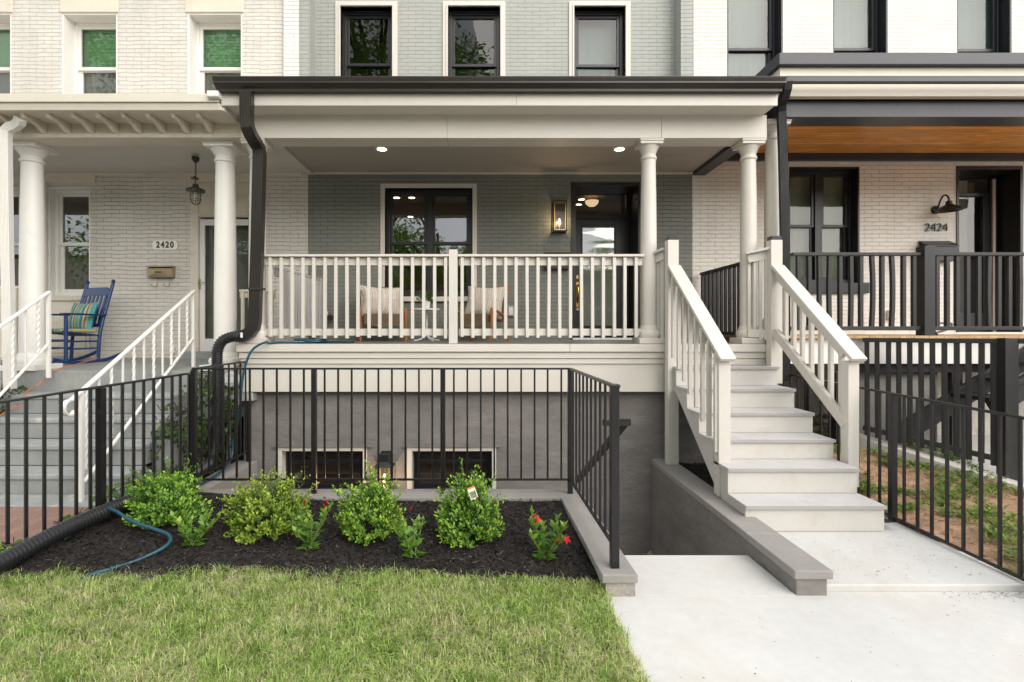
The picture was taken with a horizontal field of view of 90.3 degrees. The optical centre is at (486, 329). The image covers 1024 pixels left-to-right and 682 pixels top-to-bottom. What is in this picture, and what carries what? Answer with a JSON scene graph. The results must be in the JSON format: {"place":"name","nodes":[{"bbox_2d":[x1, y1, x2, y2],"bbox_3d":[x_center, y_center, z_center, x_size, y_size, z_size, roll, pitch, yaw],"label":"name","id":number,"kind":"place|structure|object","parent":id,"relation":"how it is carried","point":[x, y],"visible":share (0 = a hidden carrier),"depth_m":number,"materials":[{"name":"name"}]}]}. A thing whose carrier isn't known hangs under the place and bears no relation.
{"place":"outdoors","nodes":[
{"label":"outdoors","id":0,"kind":"place"},
{"bbox_2d":[0,507,87,550],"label":"brick walk","id":1,"kind":"structure","parent":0,"point":[17,522],"depth_m":3.92,"materials":[{"name":"red brick"}]},
{"bbox_2d":[0,495,114,506],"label":"concrete apron","id":2,"kind":"object","parent":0,"point":[34,500],"depth_m":4.31,"materials":[{"name":"grey concrete"}]},
{"bbox_2d":[63,290,195,501],"bbox_3d":[-3.463,0.516,5.107,0.045,1.987,1.954,0,0,-1],"label":"step railing","id":3,"kind":"object","parent":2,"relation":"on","point":[82,431],"visible":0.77,"depth_m":4.98,"materials":[{"name":"white paint"}]},
{"bbox_2d":[0,492,599,587],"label":"mulch bed","id":4,"kind":"object","parent":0,"point":[225,555],"visible":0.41,"depth_m":3.43,"materials":[{"name":"black wood"}]},
{"bbox_2d":[0,469,169,558],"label":"ground weed","id":5,"kind":"object","parent":4,"relation":"on","point":[116,494],"visible":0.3,"depth_m":4.03,"materials":[{"name":"green plant"}]},
{"bbox_2d":[0,373,189,547],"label":"yard fence","id":6,"kind":"object","parent":4,"relation":"on","point":[100,445],"visible":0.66,"depth_m":3.81,"materials":[{"name":"black metal"}]},
{"bbox_2d":[122,453,214,532],"bbox_3d":[-2.417,1.201,3.875,0.604,0.509,0.586,0,0,0],"label":"boxwood shrub","id":7,"kind":"object","parent":4,"relation":"on","point":[164,497],"visible":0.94,"depth_m":3.79,"materials":[{"name":"green plant"}]},
{"bbox_2d":[170,507,220,545],"bbox_3d":[-2.030,1.346,3.559,0.289,0.293,0.305,0,0,-37],"label":"flowering plant","id":8,"kind":"object","parent":4,"relation":"on","point":[185,530],"visible":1,"depth_m":3.52,"materials":[{"name":"green plant"}]},
{"bbox_2d":[71,339,353,584],"bbox_3d":[-2.395,0.848,4.461,1.070,1.507,2.897,0,0,17],"label":"garden hose","id":9,"kind":"object","parent":4,"relation":"on","point":[149,527],"visible":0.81,"depth_m":3.71,"materials":[{"name":"teal rubber"}]},
{"bbox_2d":[216,466,318,544],"bbox_3d":[-1.640,1.249,3.732,0.692,0.489,0.617,0,0,0],"label":"boxwood shrub","id":10,"kind":"object","parent":4,"relation":"on","point":[262,512],"visible":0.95,"depth_m":3.66,"materials":[{"name":"green plant"}]},
{"bbox_2d":[286,498,333,549],"bbox_3d":[-1.231,1.332,3.501,0.313,0.358,0.191,0,0,12],"label":"flowering plant","id":11,"kind":"object","parent":4,"relation":"on","point":[308,537],"visible":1,"depth_m":3.49,"materials":[{"name":"green plant"}]},
{"bbox_2d":[331,460,405,545],"bbox_3d":[-0.872,1.223,3.670,0.557,0.538,0.525,0,0,0],"label":"boxwood shrub","id":12,"kind":"object","parent":4,"relation":"on","point":[359,517],"visible":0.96,"depth_m":3.63,"materials":[{"name":"green plant"}]},
{"bbox_2d":[389,507,426,558],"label":"flowering plant","id":13,"kind":"object","parent":4,"relation":"on","point":[409,543],"visible":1,"depth_m":3.38,"materials":[{"name":"green plant"}]},
{"bbox_2d":[432,457,506,547],"bbox_3d":[-0.117,1.216,3.662,0.534,0.599,0.546,0,0,0],"label":"boxwood shrub","id":14,"kind":"object","parent":4,"relation":"on","point":[460,521],"visible":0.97,"depth_m":3.57,"materials":[{"name":"green plant"}]},
{"bbox_2d":[467,486,477,499],"bbox_3d":[-0.095,1.119,3.499,0.080,0.091,0.037,0,0,0],"label":"plant tag","id":15,"kind":"object","parent":14,"relation":"in","point":[472,492],"visible":1,"depth_m":3.50,"materials":[{"name":"white plastic"}]},
{"bbox_2d":[527,506,569,559],"bbox_3d":[0.406,1.348,3.341,0.291,0.318,0.201,0,0,24],"label":"flowering plant","id":16,"kind":"object","parent":4,"relation":"on","point":[544,550],"visible":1,"depth_m":3.33,"materials":[{"name":"green plant"}]},
{"bbox_2d":[0,559,656,681],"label":"lawn","id":17,"kind":"structure","parent":0,"point":[438,642],"depth_m":2.59,"materials":[{"name":"plant"}]},
{"bbox_2d":[198,417,938,540],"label":"ground","id":18,"kind":"structure","parent":0,"point":[425,468],"depth_m":6.04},
{"bbox_2d":[0,391,207,494],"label":"front steps","id":19,"kind":"structure","parent":18,"relation":"on","point":[34,453],"depth_m":4.97,"materials":[{"name":"grey concrete"}]},
{"bbox_2d":[0,378,27,416],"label":"vine","id":20,"kind":"object","parent":19,"relation":"on","point":[23,387],"visible":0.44,"depth_m":5.40,"materials":[{"name":"green plant"}]},
{"bbox_2d":[0,291,51,396],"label":"step railing","id":21,"kind":"object","parent":19,"relation":"on","point":[47,295],"visible":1,"depth_m":5.31,"materials":[{"name":"white paint"}]},
{"bbox_2d":[0,358,97,415],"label":"extension cord","id":22,"kind":"object","parent":19,"relation":"on","point":[43,379],"visible":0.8,"depth_m":5.45,"materials":[{"name":"rubber"}]},
{"bbox_2d":[148,370,238,476],"bbox_3d":[-3.033,0.964,5.233,0.507,1.076,0.924,0,0,21],"label":"ivy","id":23,"kind":"object","parent":19,"relation":"on","point":[184,426],"visible":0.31,"depth_m":5.21,"materials":[{"name":"green plant"}]},
{"bbox_2d":[0,0,307,416],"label":"row house","id":24,"kind":"structure","parent":18,"relation":"on","point":[116,105],"depth_m":7.27,"materials":[{"name":"white brick"}]},
{"bbox_2d":[0,0,12,93],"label":"window","id":25,"kind":"structure","parent":24,"relation":"in","point":[6,6],"depth_m":7.57,"materials":[{"name":"white paint"}]},
{"bbox_2d":[0,286,17,359],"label":"porch railing","id":26,"kind":"object","parent":24,"relation":"on","point":[16,298],"visible":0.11,"depth_m":5.76,"materials":[{"name":"beige paint"}]},
{"bbox_2d":[0,187,18,295],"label":"window","id":27,"kind":"structure","parent":24,"relation":"in","point":[15,189],"depth_m":7.51,"materials":[{"name":"white paint"}]},
{"bbox_2d":[0,116,26,388],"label":"downspout","id":28,"kind":"object","parent":24,"relation":"attached to","point":[8,129],"visible":0.91,"depth_m":5.31,"materials":[{"name":"white paint"}]},
{"bbox_2d":[48,187,89,295],"bbox_3d":[-5.961,-1.265,7.409,0.700,1.651,0.270,0,0,0],"label":"window","id":29,"kind":"structure","parent":24,"relation":"in","point":[68,207],"depth_m":7.42,"materials":[{"name":"white paint"}]},
{"bbox_2d":[51,279,123,363],"bbox_3d":[-5.320,-0.122,6.611,0.586,1.115,0.916,0,0,16],"label":"rocking chair","id":30,"kind":"object","parent":24,"relation":"on","point":[106,292],"visible":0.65,"depth_m":6.69,"materials":[{"name":"blue paint"}]},
{"bbox_2d":[51,329,95,332],"bbox_3d":[-5.354,0.007,6.492,0.440,0.050,0.440,0,0,16],"label":"seat pad","id":31,"kind":"object","parent":30,"relation":"on","point":[73,330],"visible":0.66,"depth_m":6.39,"materials":[{"name":"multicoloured fabric"}]},
{"bbox_2d":[68,302,97,332],"bbox_3d":[-5.302,-0.168,6.675,0.440,0.420,0.150,0,-14,16],"label":"cushion","id":32,"kind":"object","parent":31,"relation":"on","point":[80,321],"visible":0.86,"depth_m":6.61,"materials":[{"name":"multicoloured fabric"}]},
{"bbox_2d":[60,0,118,93],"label":"window","id":33,"kind":"structure","parent":24,"relation":"in","point":[89,27],"depth_m":7.48,"materials":[{"name":"white paint"}]},
{"bbox_2d":[145,266,175,286],"bbox_3d":[-4.615,-0.756,7.210,0.363,0.298,0.116,0,0,0],"label":"mailbox","id":34,"kind":"object","parent":24,"relation":"attached to","point":[156,272],"visible":1,"depth_m":7.17,"materials":[{"name":"gold metal"}]},
{"bbox_2d":[152,240,177,249],"bbox_3d":[-4.584,-1.212,7.259,0.362,0.135,0.018,0,0,0],"label":"number plaque","id":35,"kind":"object","parent":24,"relation":"attached to","point":[164,244],"visible":1,"depth_m":7.26,"materials":[{"name":"ceramic"}]},
{"bbox_2d":[185,156,205,204],"bbox_3d":[-3.714,-1.902,6.500,0.224,0.618,0.224,0,0,0],"label":"porch pendant","id":36,"kind":"object","parent":24,"relation":"hanging from","point":[194,189],"visible":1,"depth_m":6.48,"materials":[{"name":"brown metal"}]},
{"bbox_2d":[185,0,243,93],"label":"window","id":37,"kind":"structure","parent":24,"relation":"in","point":[214,26],"depth_m":7.49,"materials":[{"name":"white paint"}]},
{"bbox_2d":[190,183,248,350],"bbox_3d":[-3.758,-0.855,7.372,0.923,2.489,0.277,0,0,0],"label":"door","id":38,"kind":"structure","parent":24,"relation":"in","point":[201,230],"depth_m":7.29,"materials":[{"name":"beige paint"}]},
{"bbox_2d":[239,289,275,337],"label":"porch railing","id":39,"kind":"object","parent":24,"relation":"on","point":[244,293],"visible":0.26,"depth_m":6.27,"materials":[{"name":"beige paint"}]},
{"bbox_2d":[198,461,637,595],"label":"retaining wall","id":40,"kind":"structure","parent":18,"relation":"on","point":[622,580],"depth_m":4.33,"materials":[{"name":"grey concrete"}]},
{"bbox_2d":[190,361,619,568],"bbox_3d":[-0.849,0.918,4.423,4.112,1.184,1.326,0,0,23],"label":"area railing","id":41,"kind":"object","parent":40,"relation":"on","point":[612,536],"visible":0.9,"depth_m":4.44,"materials":[{"name":"black metal"}]},
{"bbox_2d":[213,0,786,554],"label":"row house","id":42,"kind":"structure","parent":18,"relation":"on","point":[485,172],"depth_m":5.71,"materials":[{"name":"grey paint"}]},
{"bbox_2d":[0,330,245,572],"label":"drain pipe","id":43,"kind":"object","parent":42,"relation":"attached to","point":[29,547],"visible":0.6,"depth_m":3.68,"materials":[{"name":"black plastic"}]},
{"bbox_2d":[225,370,256,465],"bbox_3d":[-2.675,0.968,5.493,0.326,1.182,0.174,0,0,0],"label":"electric meter","id":44,"kind":"object","parent":42,"relation":"attached to","point":[253,396],"visible":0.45,"depth_m":5.50,"materials":[{"name":"grey metal"}]},
{"bbox_2d":[238,90,266,341],"bbox_3d":[-2.468,-1.139,5.247,0.266,2.522,0.335,0,0,0],"label":"downspout","id":45,"kind":"object","parent":42,"relation":"attached to","point":[251,329],"visible":1,"depth_m":5.33,"materials":[{"name":"brown metal"}]},
{"bbox_2d":[273,266,323,338],"bbox_3d":[-2.363,-0.291,6.491,0.094,0.877,1.542,0,0,0],"label":"porch railing","id":46,"kind":"object","parent":42,"relation":"on","point":[308,304],"visible":0.42,"depth_m":6.34,"materials":[{"name":"grey paint"}]},
{"bbox_2d":[272,446,370,488],"bbox_3d":[-1.802,1.539,5.665,1.077,0.541,0.230,0,0,0],"label":"window","id":47,"kind":"structure","parent":42,"relation":"in","point":[283,451],"depth_m":5.71,"materials":[{"name":"beige wood"}]},
{"bbox_2d":[327,311,333,319],"bbox_3d":[-2.211,-0.202,7.210,0.097,0.135,0.120,0,0,0],"label":"hose bib","id":48,"kind":"object","parent":42,"relation":"attached to","point":[330,317],"visible":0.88,"depth_m":7.15,"materials":[{"name":"black metal"}]},
{"bbox_2d":[335,1,397,75],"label":"window","id":49,"kind":"structure","parent":42,"relation":"in","point":[392,17],"depth_m":7.48,"materials":[{"name":"white wood"}]},
{"bbox_2d":[375,147,387,151],"bbox_3d":[-1.300,-2.246,6.330,0.160,0.006,0.160,0,0,0],"label":"downlight","id":50,"kind":"object","parent":42,"relation":"attached to","point":[382,149],"visible":0.98,"depth_m":6.33,"materials":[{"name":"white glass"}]},
{"bbox_2d":[358,287,407,341],"bbox_3d":[-1.382,-0.225,6.696,0.606,0.750,0.726,0,0,-16],"label":"lounge chair","id":51,"kind":"object","parent":42,"relation":"on","point":[385,319],"visible":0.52,"depth_m":6.38,"materials":[{"name":"brown wood"}]},
{"bbox_2d":[360,285,399,314],"bbox_3d":[-1.404,-0.373,6.774,0.580,0.470,0.190,2,-23,-16],"label":"cushion","id":52,"kind":"object","parent":51,"relation":"on","point":[385,300],"visible":0.58,"depth_m":6.71,"materials":[{"name":"fabric"}]},
{"bbox_2d":[374,451,394,488],"bbox_3d":[-1.097,1.508,5.484,0.203,0.370,0.187,0,0,0],"label":"wall lantern","id":53,"kind":"object","parent":42,"relation":"attached to","point":[384,459],"depth_m":5.43,"materials":[{"name":"black metal"}]},
{"bbox_2d":[413,308,439,340],"bbox_3d":[-0.785,-0.068,6.700,0.350,0.427,0.348,0,0,0],"label":"side table","id":54,"kind":"object","parent":42,"relation":"on","point":[426,310],"visible":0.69,"depth_m":6.69,"materials":[{"name":"white metal"}]},
{"bbox_2d":[416,290,436,307],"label":"potted plant","id":55,"kind":"object","parent":54,"relation":"on","point":[428,298],"visible":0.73,"depth_m":6.67,"materials":[{"name":"green plant"}]},
{"bbox_2d":[380,183,476,301],"bbox_3d":[-0.823,-1.247,7.330,1.411,1.683,0.240,0,0,0],"label":"window","id":56,"kind":"structure","parent":42,"relation":"in","point":[429,243],"depth_m":7.36,"materials":[{"name":"black glass"}]},
{"bbox_2d":[403,446,499,488],"bbox_3d":[-0.382,1.539,5.665,1.066,0.541,0.230,0,0,0],"label":"window","id":57,"kind":"structure","parent":42,"relation":"in","point":[412,451],"depth_m":5.69,"materials":[{"name":"beige wood"}]},
{"bbox_2d":[264,247,643,343],"bbox_3d":[-0.361,-0.372,5.530,4.120,1.038,0.120,0,0,0],"label":"porch railing","id":58,"kind":"object","parent":42,"relation":"on","point":[292,261],"visible":1,"depth_m":5.49,"materials":[{"name":"beige paint"}]},
{"bbox_2d":[443,1,504,75],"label":"window","id":59,"kind":"structure","parent":42,"relation":"in","point":[498,66],"depth_m":7.53,"materials":[{"name":"white wood"}]},
{"bbox_2d":[458,286,509,341],"bbox_3d":[-0.058,-0.225,6.692,0.606,0.750,0.726,0,0,24],"label":"lounge chair","id":60,"kind":"object","parent":42,"relation":"on","point":[477,319],"visible":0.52,"depth_m":6.39,"materials":[{"name":"brown wood"}]},
{"bbox_2d":[464,286,507,318],"bbox_3d":[-0.025,-0.373,6.766,0.580,0.470,0.190,2,-21,24],"label":"cushion","id":61,"kind":"object","parent":60,"relation":"on","point":[488,298],"visible":0.59,"depth_m":6.68,"materials":[{"name":"fabric"}]},
{"bbox_2d":[212,76,785,93],"bbox_3d":[0.127,-2.461,5.110,5.692,0.125,0.130,0,0,0],"label":"gutter","id":62,"kind":"object","parent":42,"relation":"attached to","point":[507,88],"visible":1,"depth_m":5.09,"materials":[{"name":"brown metal"}]},
{"bbox_2d":[507,306,513,315],"bbox_3d":[0.347,-0.271,7.244,0.095,0.146,0.048,0,0,0],"label":"outlet box","id":63,"kind":"object","parent":42,"relation":"attached to","point":[510,310],"visible":0.91,"depth_m":7.22,"materials":[{"name":"white plastic"}]},
{"bbox_2d":[544,252,570,269],"bbox_3d":[1.000,-0.977,7.204,0.368,0.230,0.128,0,0,0],"label":"mailbox","id":64,"kind":"object","parent":42,"relation":"attached to","point":[556,267],"visible":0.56,"depth_m":7.16,"materials":[{"name":"brown metal"}]},
{"bbox_2d":[552,200,566,232],"bbox_3d":[1.031,-1.598,7.193,0.198,0.432,0.154,0,0,0],"label":"wall lantern","id":65,"kind":"object","parent":42,"relation":"attached to","point":[559,216],"depth_m":7.25,"materials":[{"name":"brown metal"}]},
{"bbox_2d":[585,196,598,206],"bbox_3d":[1.865,-2.271,9.000,0.236,0.178,0.236,0,0,0],"label":"pendant lamp","id":66,"kind":"object","parent":42,"relation":"hanging from","point":[591,202],"visible":1,"depth_m":8.93,"materials":[{"name":"brown"}]},
{"bbox_2d":[569,1,630,75],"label":"window","id":67,"kind":"structure","parent":42,"relation":"in","point":[596,40],"depth_m":7.55,"materials":[{"name":"black glass"}]},
{"bbox_2d":[571,182,639,339],"bbox_3d":[1.700,-0.990,7.500,0.987,2.266,0.520,0,0,0],"label":"door","id":68,"kind":"structure","parent":42,"relation":"in","point":[590,233],"depth_m":7.71,"materials":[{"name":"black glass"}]},
{"bbox_2d":[613,147,625,151],"bbox_3d":[1.655,-2.246,6.330,0.160,0.006,0.160,0,0,0],"label":"downlight","id":69,"kind":"object","parent":42,"relation":"attached to","point":[618,149],"visible":0.98,"depth_m":6.33,"materials":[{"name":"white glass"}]},
{"bbox_2d":[653,248,664,337],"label":"porch railing","id":70,"kind":"object","parent":42,"relation":"on","point":[660,255],"visible":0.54,"depth_m":5.47,"materials":[{"name":"beige paint"}]},
{"bbox_2d":[745,247,769,339],"bbox_3d":[2.888,-0.383,5.420,0.229,0.979,0.118,0,0,25],"label":"porch railing","id":71,"kind":"object","parent":42,"relation":"on","point":[754,257],"visible":0.91,"depth_m":5.43,"materials":[{"name":"beige paint"}]},
{"bbox_2d":[647,459,832,595],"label":"retaining wall","id":72,"kind":"structure","parent":18,"relation":"on","point":[692,514],"depth_m":4.11,"materials":[{"name":"grey paint"}]},
{"bbox_2d":[860,433,1023,489],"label":"kerb wall","id":73,"kind":"structure","parent":18,"relation":"on","point":[924,458],"depth_m":5.04,"materials":[{"name":"concrete"}]},
{"bbox_2d":[608,592,1023,681],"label":"path","id":74,"kind":"structure","parent":0,"point":[838,634],"depth_m":2.59,"materials":[{"name":"concrete"}]},
{"bbox_2d":[681,536,1022,681],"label":"debris","id":75,"kind":"object","parent":74,"relation":"on","point":[903,620],"visible":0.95,"depth_m":3.01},
{"bbox_2d":[692,0,1023,458],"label":"row house","id":76,"kind":"structure","parent":0,"point":[903,116],"depth_m":7.27,"materials":[{"name":"white brick"}]},
{"bbox_2d":[700,262,739,334],"bbox_3d":[3.040,-0.375,6.460,0.050,0.870,1.480,0,0,0],"label":"porch railing","id":77,"kind":"object","parent":76,"relation":"on","point":[729,298],"visible":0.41,"depth_m":6.46,"materials":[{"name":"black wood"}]},
{"bbox_2d":[727,0,782,75],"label":"window","id":78,"kind":"structure","parent":76,"relation":"in","point":[754,27],"depth_m":7.51,"materials":[{"name":"white glass"}]},
{"bbox_2d":[776,81,792,381],"bbox_3d":[3.109,-1.003,5.318,0.135,3.096,0.338,0,0,26],"label":"downspout","id":79,"kind":"object","parent":76,"relation":"attached to","point":[782,146],"visible":0.8,"depth_m":5.39,"materials":[{"name":"black metal"}]},
{"bbox_2d":[789,167,869,292],"bbox_3d":[4.827,-1.453,7.387,1.209,1.860,0.354,0,0,0],"label":"window","id":80,"kind":"structure","parent":76,"relation":"in","point":[823,201],"depth_m":7.45,"materials":[{"name":"black glass"}]},
{"bbox_2d":[833,0,887,52],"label":"window","id":81,"kind":"structure","parent":76,"relation":"in","point":[859,26],"depth_m":7.54,"materials":[{"name":"white glass"}]},
{"bbox_2d":[887,310,896,319],"bbox_3d":[5.774,-0.212,7.244,0.124,0.132,0.048,0,0,0],"label":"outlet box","id":82,"kind":"object","parent":76,"relation":"attached to","point":[888,314],"visible":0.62,"depth_m":7.23,"materials":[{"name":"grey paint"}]},
{"bbox_2d":[790,246,1023,335],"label":"porch railing","id":83,"kind":"object","parent":76,"relation":"on","point":[924,290],"visible":0.93,"depth_m":5.45,"materials":[{"name":"black wood"}]},
{"bbox_2d":[925,223,946,230],"bbox_3d":[6.410,-1.464,7.248,0.320,0.112,0.022,0,0,0],"label":"house number","id":84,"kind":"object","parent":76,"relation":"attached to","point":[940,224],"visible":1,"depth_m":7.24,"materials":[{"name":"black metal"}]},
{"bbox_2d":[918,241,958,261],"bbox_3d":[6.392,-1.122,7.194,0.451,0.299,0.148,0,0,0],"label":"mailbox","id":85,"kind":"object","parent":76,"relation":"attached to","point":[945,246],"visible":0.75,"depth_m":7.14,"materials":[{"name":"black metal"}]},
{"bbox_2d":[931,194,962,213],"bbox_3d":[6.407,-1.773,7.086,0.300,0.244,0.372,0,0,0],"label":"barn lamp","id":86,"kind":"object","parent":76,"relation":"attached to","point":[949,206],"visible":1,"depth_m":7.07,"materials":[{"name":"black metal"}]},
{"bbox_2d":[906,347,1023,441],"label":"wood steps","id":87,"kind":"structure","parent":76,"relation":"on","point":[974,394],"depth_m":5.37,"materials":[{"name":"black paint"}]},
{"bbox_2d":[957,0,1010,52],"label":"window","id":88,"kind":"structure","parent":76,"relation":"in","point":[983,26],"depth_m":7.54,"materials":[{"name":"white glass"}]},
{"bbox_2d":[956,166,1022,331],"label":"door","id":89,"kind":"structure","parent":76,"relation":"in","point":[1002,204],"depth_m":7.54,"materials":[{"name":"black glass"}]},
{"bbox_2d":[776,516,1023,591],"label":"concrete landing","id":90,"kind":"object","parent":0,"point":[850,566],"visible":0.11,"depth_m":3.31,"materials":[{"name":"grey concrete"}]},
{"bbox_2d":[673,364,886,530],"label":"porch steps","id":91,"kind":"structure","parent":90,"relation":"on","point":[801,479],"depth_m":4.24,"materials":[{"name":"grey paint"}]},
{"bbox_2d":[665,236,735,497],"bbox_3d":[1.971,0.213,4.794,0.138,2.390,1.206,0,0,-2],"label":"stair railing","id":92,"kind":"object","parent":91,"relation":"on","point":[678,284],"visible":0.98,"depth_m":4.77,"materials":[{"name":"beige paint"}]},
{"bbox_2d":[766,236,866,486],"bbox_3d":[3.051,0.168,4.795,0.135,2.299,1.207,0,0,-2],"label":"stair railing","id":93,"kind":"object","parent":91,"relation":"on","point":[844,411],"visible":0.96,"depth_m":4.72,"materials":[{"name":"beige paint"}]},
{"bbox_2d":[679,463,893,522],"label":"under stair mulch","id":94,"kind":"object","parent":90,"relation":"on","point":[706,476],"visible":0.09,"depth_m":5.21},
{"bbox_2d":[679,460,713,486],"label":"mulch chips","id":95,"kind":"object","parent":94,"relation":"on","point":[699,469],"visible":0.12,"depth_m":5.25,"materials":[{"name":"black wood"}]},
{"bbox_2d":[783,374,1023,580],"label":"yard fence","id":96,"kind":"object","parent":90,"relation":"on","point":[892,514],"visible":0.66,"depth_m":3.68,"materials":[{"name":"black metal"}]},
{"bbox_2d":[826,433,1023,481],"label":"side walk","id":97,"kind":"structure","parent":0,"point":[987,466],"depth_m":5.72,"materials":[{"name":"concrete"}]},
{"bbox_2d":[862,338,1023,480],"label":"stair fence","id":98,"kind":"object","parent":97,"relation":"on","point":[1004,375],"visible":0.81,"depth_m":4.93,"materials":[{"name":"black wood"}]},
{"bbox_2d":[833,443,1023,576],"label":"yard soil","id":99,"kind":"structure","parent":0,"point":[972,536],"depth_m":4.19,"materials":[{"name":"brown soil"}]},
{"bbox_2d":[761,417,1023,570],"bbox_3d":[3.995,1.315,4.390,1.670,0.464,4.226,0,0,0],"label":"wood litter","id":100,"kind":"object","parent":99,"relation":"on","point":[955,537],"visible":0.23,"depth_m":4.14,"materials":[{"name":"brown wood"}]},
{"bbox_2d":[785,413,1023,575],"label":"weeds","id":101,"kind":"object","parent":99,"relation":"on","point":[987,511],"visible":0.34,"depth_m":4.36,"materials":[{"name":"green plant"}]},
{"bbox_2d":[935,322,952,334],"bbox_3d":[5.362,-0.015,6.003,1.010,0.166,0.134,0,0,-40],"label":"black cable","id":102,"kind":"object","parent":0,"point":[951,324],"visible":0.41,"depth_m":5.88,"materials":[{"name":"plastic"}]},
{"label":"well floor","id":103,"kind":"structure","parent":0,"visible":0},
{"bbox_2d":[624,555,795,595],"bbox_3d":[1.324,2.209,3.930,0.988,1.302,1.880,0,0,0],"label":"basement stair","id":104,"kind":"object","parent":103,"relation":"on","point":[702,575],"visible":0.25,"depth_m":3.22,"materials":[{"name":"concrete"}]},
{"bbox_2d":[577,417,630,482],"bbox_3d":[0.927,1.077,4.351,0.195,0.903,1.521,0,0,0],"label":"handrail","id":105,"kind":"object","parent":104,"relation":"on","point":[624,423],"visible":0.59,"depth_m":3.77,"materials":[{"name":"black metal"}]}
]}

